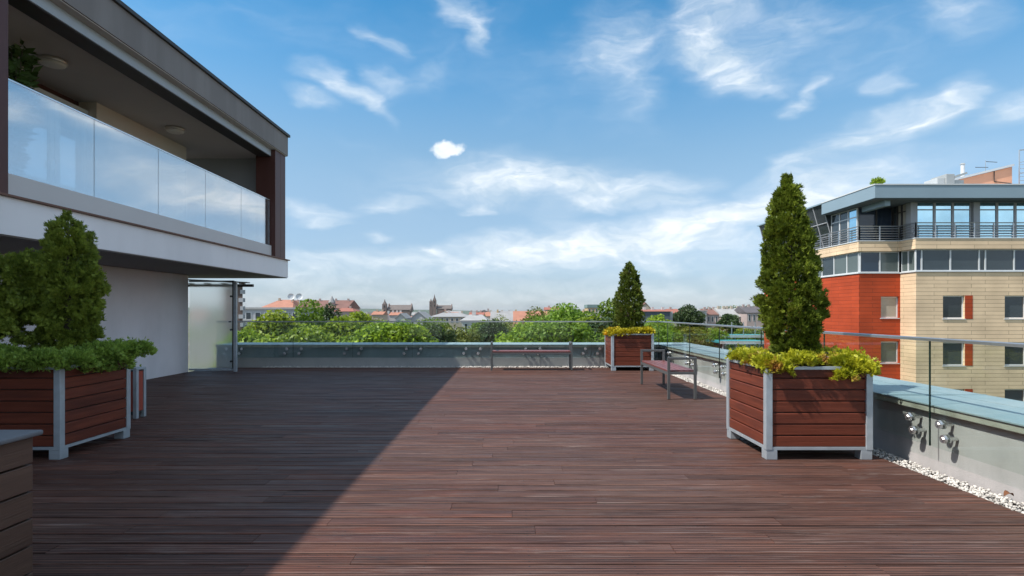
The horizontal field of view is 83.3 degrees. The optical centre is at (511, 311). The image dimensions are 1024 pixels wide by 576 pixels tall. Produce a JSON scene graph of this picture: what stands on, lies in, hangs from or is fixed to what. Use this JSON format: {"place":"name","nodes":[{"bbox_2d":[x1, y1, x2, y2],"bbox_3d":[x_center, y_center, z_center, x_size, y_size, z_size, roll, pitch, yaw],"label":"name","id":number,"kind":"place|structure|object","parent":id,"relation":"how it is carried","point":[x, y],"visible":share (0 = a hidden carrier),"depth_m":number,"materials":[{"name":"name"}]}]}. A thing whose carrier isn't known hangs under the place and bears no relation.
{"place":"outdoors","nodes":[
{"label":"outdoors","id":0,"kind":"place"},
{"bbox_2d":[237,287,244,330],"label":"brick tower","id":1,"kind":"structure","parent":0,"point":[240,306],"depth_m":42.00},
{"bbox_2d":[188,314,468,371],"bbox_3d":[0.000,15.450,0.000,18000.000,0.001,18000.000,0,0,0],"label":"ground","id":2,"kind":"structure","parent":0,"point":[188,341],"depth_m":306.97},
{"bbox_2d":[237,328,274,341],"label":"tree","id":3,"kind":"object","parent":2,"relation":"on","point":[248,335],"visible":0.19,"depth_m":24.48,"materials":[{"name":"green plant"}]},
{"bbox_2d":[237,309,304,341],"bbox_3d":[-11.594,7.642,27.887,3.581,15.634,4.316,0,0,24],"label":"tree","id":4,"kind":"object","parent":2,"relation":"on","point":[276,328],"visible":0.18,"depth_m":27.25,"materials":[{"name":"green plant"}]},
{"bbox_2d":[243,307,328,322],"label":"apartment building","id":5,"kind":"structure","parent":2,"relation":"on","point":[252,312],"depth_m":87.95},
{"bbox_2d":[263,298,309,307],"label":"long house","id":6,"kind":"structure","parent":2,"relation":"on","point":[284,303],"depth_m":174.27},
{"bbox_2d":[252,323,337,341],"bbox_3d":[-9.153,7.965,24.992,4.663,14.989,3.976,0,0,0],"label":"tree","id":7,"kind":"object","parent":2,"relation":"on","point":[300,334],"visible":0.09,"depth_m":24.37,"materials":[{"name":"green plant"}]},
{"bbox_2d":[294,298,325,331],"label":"tree","id":8,"kind":"object","parent":2,"relation":"on","point":[314,316],"visible":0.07,"depth_m":32.75,"materials":[{"name":"green plant"}]},
{"bbox_2d":[295,296,360,311],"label":"long house","id":9,"kind":"structure","parent":2,"relation":"on","point":[339,304],"depth_m":189.68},
{"bbox_2d":[318,302,341,326],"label":"tree","id":10,"kind":"object","parent":2,"relation":"on","point":[328,314],"visible":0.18,"depth_m":45.79,"materials":[{"name":"green plant"}]},
{"bbox_2d":[305,315,367,341],"bbox_3d":[-8.295,7.784,27.985,4.341,15.350,4.166,0,0,-33],"label":"tree","id":11,"kind":"object","parent":2,"relation":"on","point":[338,330],"visible":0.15,"depth_m":27.57,"materials":[{"name":"green plant"}]},
{"bbox_2d":[333,306,360,315],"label":"house","id":12,"kind":"structure","parent":2,"relation":"on","point":[347,311],"depth_m":150.83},
{"bbox_2d":[345,311,372,328],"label":"tree","id":13,"kind":"object","parent":2,"relation":"on","point":[362,316],"visible":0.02,"depth_m":33.69,"materials":[{"name":"green plant"}]},
{"bbox_2d":[336,319,414,341],"bbox_3d":[-5.968,7.902,27.157,4.717,15.119,4.792,0,0,0],"label":"tree","id":14,"kind":"object","parent":2,"relation":"on","point":[376,332],"visible":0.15,"depth_m":26.09,"materials":[{"name":"green plant"}]},
{"bbox_2d":[386,323,438,341],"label":"tree","id":15,"kind":"object","parent":2,"relation":"on","point":[401,332],"visible":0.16,"depth_m":26.34,"materials":[{"name":"green plant"}]},
{"bbox_2d":[412,317,450,331],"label":"tree","id":16,"kind":"object","parent":2,"relation":"on","point":[425,324],"visible":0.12,"depth_m":69.16,"materials":[{"name":"green plant"}]},
{"bbox_2d":[424,323,457,341],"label":"tree","id":17,"kind":"object","parent":2,"relation":"on","point":[441,336],"visible":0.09,"depth_m":35.64,"materials":[{"name":"green plant"}]},
{"bbox_2d":[432,311,467,330],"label":"long house","id":18,"kind":"structure","parent":2,"relation":"on","point":[451,316],"depth_m":190.00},
{"bbox_2d":[445,324,481,341],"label":"tree","id":19,"kind":"object","parent":2,"relation":"on","point":[463,336],"visible":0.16,"depth_m":39.27,"materials":[{"name":"green plant"}]},
{"bbox_2d":[467,319,487,333],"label":"tree","id":20,"kind":"object","parent":2,"relation":"on","point":[474,325],"visible":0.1,"depth_m":54.55,"materials":[{"name":"green plant"}]},
{"bbox_2d":[471,318,509,341],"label":"tree","id":21,"kind":"object","parent":2,"relation":"on","point":[490,330],"visible":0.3,"depth_m":41.44,"materials":[{"name":"green plant"}]},
{"bbox_2d":[490,314,516,331],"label":"tree","id":22,"kind":"object","parent":2,"relation":"on","point":[508,325],"visible":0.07,"depth_m":61.65,"materials":[{"name":"green plant"}]},
{"bbox_2d":[494,320,563,341],"bbox_3d":[0.489,7.904,27.203,5.009,15.115,5.106,0,0,-41],"label":"tree","id":23,"kind":"object","parent":2,"relation":"on","point":[513,335],"visible":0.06,"depth_m":26.89,"materials":[{"name":"green plant"}]},
{"bbox_2d":[513,311,548,326],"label":"distant house","id":24,"kind":"structure","parent":2,"relation":"on","point":[518,315],"depth_m":185.42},
{"bbox_2d":[518,306,545,336],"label":"tree","id":25,"kind":"object","parent":2,"relation":"on","point":[530,312],"visible":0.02,"depth_m":47.85,"materials":[{"name":"green plant"}]},
{"bbox_2d":[516,316,604,341],"bbox_3d":[2.490,7.826,26.948,5.119,15.270,5.198,0,0,40],"label":"tree","id":26,"kind":"object","parent":2,"relation":"on","point":[572,332],"visible":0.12,"depth_m":26.16,"materials":[{"name":"green plant"}]},
{"bbox_2d":[533,302,587,329],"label":"tree","id":27,"kind":"object","parent":2,"relation":"on","point":[573,312],"visible":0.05,"depth_m":35.03,"materials":[{"name":"green plant"}]},
{"bbox_2d":[575,315,612,324],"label":"tree","id":28,"kind":"object","parent":2,"relation":"on","point":[588,318],"visible":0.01,"depth_m":31.62,"materials":[{"name":"green plant"}]},
{"bbox_2d":[582,316,614,340],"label":"tree","id":29,"kind":"object","parent":2,"relation":"on","point":[598,327],"visible":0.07,"depth_m":29.59,"materials":[{"name":"green plant"}]},
{"bbox_2d":[597,297,615,320],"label":"tree","id":30,"kind":"object","parent":2,"relation":"on","point":[608,308],"visible":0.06,"depth_m":35.77,"materials":[{"name":"green plant"}]},
{"bbox_2d":[642,307,672,335],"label":"slate house","id":31,"kind":"structure","parent":2,"relation":"on","point":[668,314],"depth_m":120.00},
{"bbox_2d":[644,314,677,335],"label":"tree","id":32,"kind":"object","parent":2,"relation":"on","point":[660,318],"visible":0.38,"depth_m":61.55,"materials":[{"name":"green plant"}]},
{"bbox_2d":[646,325,687,342],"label":"tree","id":33,"kind":"object","parent":2,"relation":"on","point":[672,337],"visible":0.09,"depth_m":41.45,"materials":[{"name":"green plant"}]},
{"bbox_2d":[672,304,707,337],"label":"tree","id":34,"kind":"object","parent":2,"relation":"on","point":[689,313],"visible":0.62,"depth_m":118.16,"materials":[{"name":"green plant"}]},
{"bbox_2d":[675,327,717,347],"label":"tree","id":35,"kind":"object","parent":2,"relation":"on","point":[694,338],"visible":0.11,"depth_m":57.06,"materials":[{"name":"green plant"}]},
{"bbox_2d":[700,307,719,330],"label":"townhouse","id":36,"kind":"structure","parent":2,"relation":"on","point":[713,317],"depth_m":156.00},
{"bbox_2d":[698,327,733,349],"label":"tree","id":37,"kind":"object","parent":2,"relation":"on","point":[715,333],"visible":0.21,"depth_m":61.06,"materials":[{"name":"green plant"}]},
{"bbox_2d":[713,306,740,331],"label":"townhouse","id":38,"kind":"structure","parent":2,"relation":"on","point":[723,310],"depth_m":157.11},
{"bbox_2d":[714,313,742,338],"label":"tree","id":39,"kind":"object","parent":2,"relation":"on","point":[727,319],"visible":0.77,"depth_m":104.16,"materials":[{"name":"green plant"}]},
{"bbox_2d":[712,322,763,348],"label":"canopy","id":40,"kind":"object","parent":2,"relation":"on","point":[743,341],"visible":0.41,"depth_m":60.90,"materials":[{"name":"metal"}]},
{"bbox_2d":[726,326,763,350],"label":"tree","id":41,"kind":"object","parent":2,"relation":"on","point":[752,331],"visible":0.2,"depth_m":80.90,"materials":[{"name":"green plant"}]},
{"bbox_2d":[734,304,763,340],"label":"townhouse","id":42,"kind":"structure","parent":2,"relation":"on","point":[748,313],"depth_m":150.75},
{"bbox_2d":[371,310,387,322],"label":"house","id":43,"kind":"structure","parent":0,"point":[382,314],"depth_m":191.15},
{"bbox_2d":[389,310,402,323],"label":"house","id":44,"kind":"structure","parent":0,"point":[392,315],"depth_m":200.00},
{"bbox_2d":[382,299,413,315],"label":"church","id":45,"kind":"structure","parent":0,"point":[408,309],"depth_m":623.03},
{"bbox_2d":[188,308,612,313],"bbox_3d":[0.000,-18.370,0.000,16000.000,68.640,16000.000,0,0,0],"label":"hills","id":46,"kind":"structure","parent":0,"point":[373,310],"depth_m":4996.70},
{"bbox_2d":[394,313,411,324],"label":"house","id":47,"kind":"structure","parent":0,"point":[401,316],"depth_m":140.00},
{"bbox_2d":[411,312,433,324],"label":"white house","id":48,"kind":"structure","parent":0,"point":[420,316],"depth_m":150.00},
{"bbox_2d":[429,294,452,315],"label":"church","id":49,"kind":"structure","parent":0,"point":[439,308],"depth_m":801.00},
{"bbox_2d":[462,311,489,333],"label":"white house","id":50,"kind":"structure","parent":0,"point":[473,317],"depth_m":85.43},
{"bbox_2d":[490,310,516,326],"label":"distant house","id":51,"kind":"structure","parent":0,"point":[506,314],"depth_m":235.48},
{"bbox_2d":[121,0,1023,310],"label":"sky","id":52,"kind":"structure","parent":0,"point":[494,155],"materials":[{"name":"blue"}]},
{"bbox_2d":[584,305,601,311],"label":"flat block","id":53,"kind":"structure","parent":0,"point":[589,308],"depth_m":209.93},
{"bbox_2d":[513,386,1023,512],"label":"deck base","id":54,"kind":"object","parent":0,"point":[946,482],"depth_m":5.11,"materials":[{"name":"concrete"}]},
{"bbox_2d":[0,0,289,379],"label":"terrace building","id":55,"kind":"structure","parent":54,"relation":"on","point":[128,70],"depth_m":10.66,"materials":[{"name":"grey paint"}]},
{"bbox_2d":[8,37,42,88],"bbox_3d":[-7.277,-2.719,8.258,0.803,2.539,0.944,0,0,-29],"label":"potted plant","id":56,"kind":"object","parent":55,"relation":"on","point":[26,60],"visible":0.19,"depth_m":8.29,"materials":[{"name":"green plant"}]},
{"bbox_2d":[38,54,67,68],"bbox_3d":[-7.220,-3.913,9.060,0.380,0.112,0.380,0,0,0],"label":"ceiling lamp","id":57,"kind":"object","parent":55,"relation":"attached to","point":[52,62],"visible":0.96,"depth_m":8.97,"materials":[{"name":"metal"}]},
{"bbox_2d":[8,78,269,244],"bbox_3d":[-6.117,-2.111,6.838,0.027,1.443,15.364,0,0,0],"label":"balcony balustrade","id":58,"kind":"object","parent":55,"relation":"on","point":[51,141],"visible":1,"depth_m":8.90,"materials":[{"name":"clear glass"}]},
{"bbox_2d":[165,125,184,133],"bbox_3d":[-7.270,-3.913,12.430,0.380,0.112,0.380,0,0,0],"label":"ceiling lamp","id":59,"kind":"object","parent":55,"relation":"attached to","point":[171,129],"visible":1,"depth_m":12.32,"materials":[{"name":"metal"}]},
{"bbox_2d":[188,279,253,286],"bbox_3d":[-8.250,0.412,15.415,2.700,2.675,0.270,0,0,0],"label":"lean to roof","id":60,"kind":"object","parent":55,"relation":"attached to","point":[242,284],"visible":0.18,"depth_m":15.32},
{"bbox_2d":[237,342,660,367],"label":"parapet wall","id":61,"kind":"structure","parent":54,"relation":"attached to","point":[315,354],"depth_m":15.35,"materials":[{"name":"concrete"}]},
{"bbox_2d":[237,321,657,357],"bbox_3d":[-1.965,0.724,15.271,11.670,0.967,0.139,0,0,0],"label":"glass railing","id":62,"kind":"object","parent":61,"relation":"attached to","point":[404,353],"visible":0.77,"depth_m":15.22,"materials":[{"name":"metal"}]},
{"bbox_2d":[28,368,1023,575],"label":"deck","id":63,"kind":"structure","parent":54,"relation":"on","point":[373,472],"depth_m":4.66,"materials":[{"name":"wood"}]},
{"bbox_2d":[0,430,42,575],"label":"storage box","id":64,"kind":"object","parent":63,"relation":"on","point":[16,501],"visible":1,"depth_m":2.58,"materials":[{"name":"brown wood"}]},
{"bbox_2d":[0,361,130,459],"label":"planter","id":65,"kind":"object","parent":63,"relation":"on","point":[63,409],"visible":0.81,"depth_m":5.73,"materials":[{"name":"brown wood"}]},
{"bbox_2d":[0,209,111,349],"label":"conifer","id":66,"kind":"object","parent":65,"relation":"in","point":[52,292],"visible":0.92,"depth_m":5.97,"materials":[{"name":"green plant"}]},
{"bbox_2d":[0,337,157,373],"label":"spreading shrub","id":67,"kind":"object","parent":65,"relation":"in","point":[98,355],"visible":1,"depth_m":5.83,"materials":[{"name":"plant"}]},
{"bbox_2d":[131,367,145,418],"bbox_3d":[-5.303,1.103,7.905,0.435,0.687,0.210,0,0,0],"label":"litter bin","id":68,"kind":"object","parent":63,"relation":"on","point":[138,390],"visible":0.42,"depth_m":7.84,"materials":[{"name":"metal"}]},
{"bbox_2d":[189,280,236,371],"bbox_3d":[-7.270,0.343,13.990,1.160,2.215,0.100,0,0,0],"label":"frosted screen","id":69,"kind":"object","parent":63,"relation":"on","point":[212,325],"visible":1,"depth_m":14.00,"materials":[{"name":"white glass"}]},
{"bbox_2d":[491,341,572,369],"bbox_3d":[0.485,1.098,14.480,2.030,0.696,0.480,0,0,0],"label":"bench","id":70,"kind":"object","parent":63,"relation":"on","point":[570,351],"visible":1,"depth_m":14.24,"materials":[{"name":"metal"}]},
{"bbox_2d":[605,334,653,370],"bbox_3d":[2.975,0.993,14.720,1.050,0.915,1.050,0,0,0],"label":"planter","id":71,"kind":"object","parent":63,"relation":"on","point":[623,351],"visible":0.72,"depth_m":14.21,"materials":[{"name":"brown wood"}]},
{"bbox_2d":[611,261,645,333],"bbox_3d":[2.986,-0.321,14.694,0.889,2.002,0.851,0,0,0],"label":"conifer","id":72,"kind":"object","parent":71,"relation":"in","point":[626,310],"visible":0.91,"depth_m":14.54,"materials":[{"name":"green plant"}]},
{"bbox_2d":[602,326,655,336],"bbox_3d":[2.969,0.480,14.692,1.344,0.315,1.356,0,0,0],"label":"spreading shrub","id":73,"kind":"object","parent":71,"relation":"in","point":[611,331],"visible":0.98,"depth_m":14.23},
{"bbox_2d":[641,349,696,398],"bbox_3d":[2.820,1.098,10.550,0.480,0.696,2.030,0,0,0],"label":"bench","id":74,"kind":"object","parent":63,"relation":"on","point":[667,367],"visible":1,"depth_m":9.82,"materials":[{"name":"metal"}]},
{"bbox_2d":[726,358,872,459],"bbox_3d":[3.015,0.993,6.170,1.050,0.915,1.050,0,0,0],"label":"planter","id":75,"kind":"object","parent":63,"relation":"on","point":[808,408],"visible":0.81,"depth_m":5.66,"materials":[{"name":"brown wood"}]},
{"bbox_2d":[750,172,831,365],"bbox_3d":[2.976,-0.423,6.163,0.682,2.159,0.783,0,0,-23],"label":"conifer","id":76,"kind":"object","parent":75,"relation":"in","point":[791,299],"visible":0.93,"depth_m":6.02,"materials":[{"name":"green plant"}]},
{"bbox_2d":[724,342,882,381],"bbox_3d":[3.035,0.485,6.161,1.331,0.378,1.334,0,0,0],"label":"spreading shrub","id":77,"kind":"object","parent":75,"relation":"in","point":[848,360],"visible":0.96,"depth_m":5.68,"materials":[{"name":"plant"}]},
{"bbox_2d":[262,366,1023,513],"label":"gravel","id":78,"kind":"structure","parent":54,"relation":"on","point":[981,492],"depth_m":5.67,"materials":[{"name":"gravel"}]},
{"bbox_2d":[654,342,1023,505],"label":"parapet wall","id":79,"kind":"structure","parent":54,"relation":"attached to","point":[986,450],"depth_m":5.40,"materials":[{"name":"concrete"}]},
{"bbox_2d":[658,321,1023,445],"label":"glass railing","id":80,"kind":"object","parent":79,"relation":"attached to","point":[939,424],"visible":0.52,"depth_m":5.53,"materials":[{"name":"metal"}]},
{"bbox_2d":[757,184,1023,400],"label":"office building","id":81,"kind":"structure","parent":0,"point":[962,287],"depth_m":37.16,"materials":[{"name":"stone"}]},
{"bbox_2d":[822,256,833,275],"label":"window","id":82,"kind":"structure","parent":81,"relation":"in","point":[828,262],"depth_m":42.36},
{"bbox_2d":[831,213,838,245],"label":"window","id":83,"kind":"structure","parent":81,"relation":"in","point":[834,218],"depth_m":42.31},
{"bbox_2d":[834,254,846,274],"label":"window","id":84,"kind":"structure","parent":81,"relation":"in","point":[840,261],"depth_m":40.82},
{"bbox_2d":[839,211,847,243],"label":"window","id":85,"kind":"structure","parent":81,"relation":"in","point":[843,216],"depth_m":41.16,"materials":[{"name":"glass"}]},
{"bbox_2d":[847,252,858,273],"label":"window","id":86,"kind":"structure","parent":81,"relation":"in","point":[852,258],"depth_m":39.27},
{"bbox_2d":[848,208,857,241],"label":"window","id":87,"kind":"structure","parent":81,"relation":"in","point":[853,213],"depth_m":39.95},
{"bbox_2d":[858,208,876,239],"bbox_3d":[24.380,-5.950,39.550,1.240,2.400,0.100,0,0,0],"label":"window","id":88,"kind":"structure","parent":81,"relation":"in","point":[864,218],"depth_m":39.54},
{"bbox_2d":[859,252,879,271],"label":"window","id":89,"kind":"structure","parent":81,"relation":"in","point":[868,261],"depth_m":38.58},
{"bbox_2d":[869,177,885,184],"bbox_3d":[24.125,-8.533,38.017,1.073,0.846,0.975,0,0,0],"label":"roof shrub","id":90,"kind":"object","parent":81,"relation":"on","point":[878,180],"visible":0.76,"depth_m":37.85,"materials":[{"name":"green plant"}]},
{"bbox_2d":[877,208,891,239],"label":"window","id":91,"kind":"structure","parent":81,"relation":"in","point":[884,215],"depth_m":39.54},
{"bbox_2d":[880,252,898,271],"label":"window","id":92,"kind":"structure","parent":81,"relation":"in","point":[889,261],"depth_m":38.58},
{"bbox_2d":[880,297,899,318],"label":"window","id":93,"kind":"structure","parent":81,"relation":"in","point":[889,305],"depth_m":38.66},
{"bbox_2d":[880,341,899,363],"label":"window","id":94,"kind":"structure","parent":81,"relation":"in","point":[889,349],"depth_m":38.66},
{"bbox_2d":[893,206,896,239],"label":"window","id":95,"kind":"structure","parent":81,"relation":"in","point":[894,208],"depth_m":39.26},
{"bbox_2d":[897,205,900,239],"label":"window","id":96,"kind":"structure","parent":81,"relation":"in","point":[898,207],"depth_m":38.96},
{"bbox_2d":[901,204,905,239],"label":"window","id":97,"kind":"structure","parent":81,"relation":"in","point":[903,207],"depth_m":38.46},
{"bbox_2d":[901,251,907,271],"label":"window","id":98,"kind":"structure","parent":81,"relation":"in","point":[904,254],"depth_m":38.20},
{"bbox_2d":[908,250,914,270],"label":"window","id":99,"kind":"structure","parent":81,"relation":"in","point":[911,253],"depth_m":37.53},
{"bbox_2d":[915,249,921,270],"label":"window","id":100,"kind":"structure","parent":81,"relation":"in","point":[918,252],"depth_m":37.08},
{"bbox_2d":[815,222,1023,247],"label":"balcony railing","id":101,"kind":"object","parent":81,"relation":"on","point":[934,230],"visible":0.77,"depth_m":37.01,"materials":[{"name":"metal"}]},
{"bbox_2d":[917,203,934,236],"bbox_3d":[27.100,-5.980,37.800,1.200,2.460,0.100,0,0,0],"label":"window","id":102,"kind":"structure","parent":81,"relation":"in","point":[925,211],"depth_m":37.79,"materials":[{"name":"glass"}]},
{"bbox_2d":[922,249,950,270],"bbox_3d":[27.275,-3.340,37.090,1.850,1.380,0.100,0,0,0],"label":"window","id":103,"kind":"structure","parent":81,"relation":"in","point":[932,259],"depth_m":37.08,"materials":[{"name":"glass"}]},
{"bbox_2d":[935,203,952,236],"bbox_3d":[28.300,-5.980,37.800,1.200,2.460,0.100,0,0,0],"label":"window","id":104,"kind":"structure","parent":81,"relation":"in","point":[943,211],"depth_m":37.79,"materials":[{"name":"glass"}]},
{"bbox_2d":[924,172,967,183],"bbox_3d":[30.375,-8.896,40.525,2.150,1.549,1.550,0,0,0],"label":"ventilation unit","id":105,"kind":"object","parent":81,"relation":"on","point":[946,179],"visible":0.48,"depth_m":39.90,"materials":[{"name":"metal"}]},
{"bbox_2d":[943,296,962,318],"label":"window","id":106,"kind":"structure","parent":81,"relation":"in","point":[952,305],"depth_m":37.16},
{"bbox_2d":[942,342,965,366],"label":"window","id":107,"kind":"structure","parent":81,"relation":"in","point":[952,352],"depth_m":37.16,"materials":[{"name":"glass"}]},
{"bbox_2d":[953,203,970,236],"bbox_3d":[29.500,-5.980,37.800,1.200,2.460,0.100,0,0,0],"label":"window","id":108,"kind":"structure","parent":81,"relation":"in","point":[961,211],"depth_m":37.79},
{"bbox_2d":[951,249,978,270],"bbox_3d":[29.125,-3.340,37.090,1.850,1.380,0.100,0,0,0],"label":"window","id":109,"kind":"structure","parent":81,"relation":"in","point":[961,259],"depth_m":37.08,"materials":[{"name":"glass"}]},
{"bbox_2d":[979,249,985,270],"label":"window","id":110,"kind":"structure","parent":81,"relation":"in","point":[982,252],"depth_m":37.08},
{"bbox_2d":[955,164,1013,183],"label":"stair tower","id":111,"kind":"structure","parent":81,"relation":"on","point":[1001,175],"depth_m":44.00,"materials":[{"name":"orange paint"}]},
{"bbox_2d":[980,203,996,236],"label":"window","id":112,"kind":"structure","parent":81,"relation":"in","point":[988,211],"depth_m":37.79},
{"bbox_2d":[986,249,1013,270],"bbox_3d":[31.375,-3.340,37.090,1.850,1.380,0.100,0,0,0],"label":"window","id":113,"kind":"structure","parent":81,"relation":"in","point":[996,259],"depth_m":37.08,"materials":[{"name":"glass"}]},
{"bbox_2d":[997,203,1015,236],"bbox_3d":[32.400,-5.980,37.800,1.200,2.460,0.100,0,0,0],"label":"window","id":114,"kind":"structure","parent":81,"relation":"in","point":[1006,212],"depth_m":37.79,"materials":[{"name":"glass"}]},
{"bbox_2d":[1004,342,1023,366],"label":"window","id":115,"kind":"structure","parent":81,"relation":"in","point":[1014,356],"depth_m":37.16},
{"bbox_2d":[1005,296,1023,318],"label":"window","id":116,"kind":"structure","parent":81,"relation":"in","point":[1014,305],"depth_m":37.16,"materials":[{"name":"glass"}]},
{"bbox_2d":[1005,389,1023,400],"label":"window","id":117,"kind":"structure","parent":81,"relation":"in","point":[1014,394],"depth_m":37.16,"materials":[{"name":"glass"}]},
{"bbox_2d":[1014,249,1023,270],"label":"window","id":118,"kind":"structure","parent":81,"relation":"in","point":[1018,253],"depth_m":37.08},
{"bbox_2d":[1016,203,1023,236],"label":"window","id":119,"kind":"structure","parent":81,"relation":"in","point":[1019,206],"depth_m":37.79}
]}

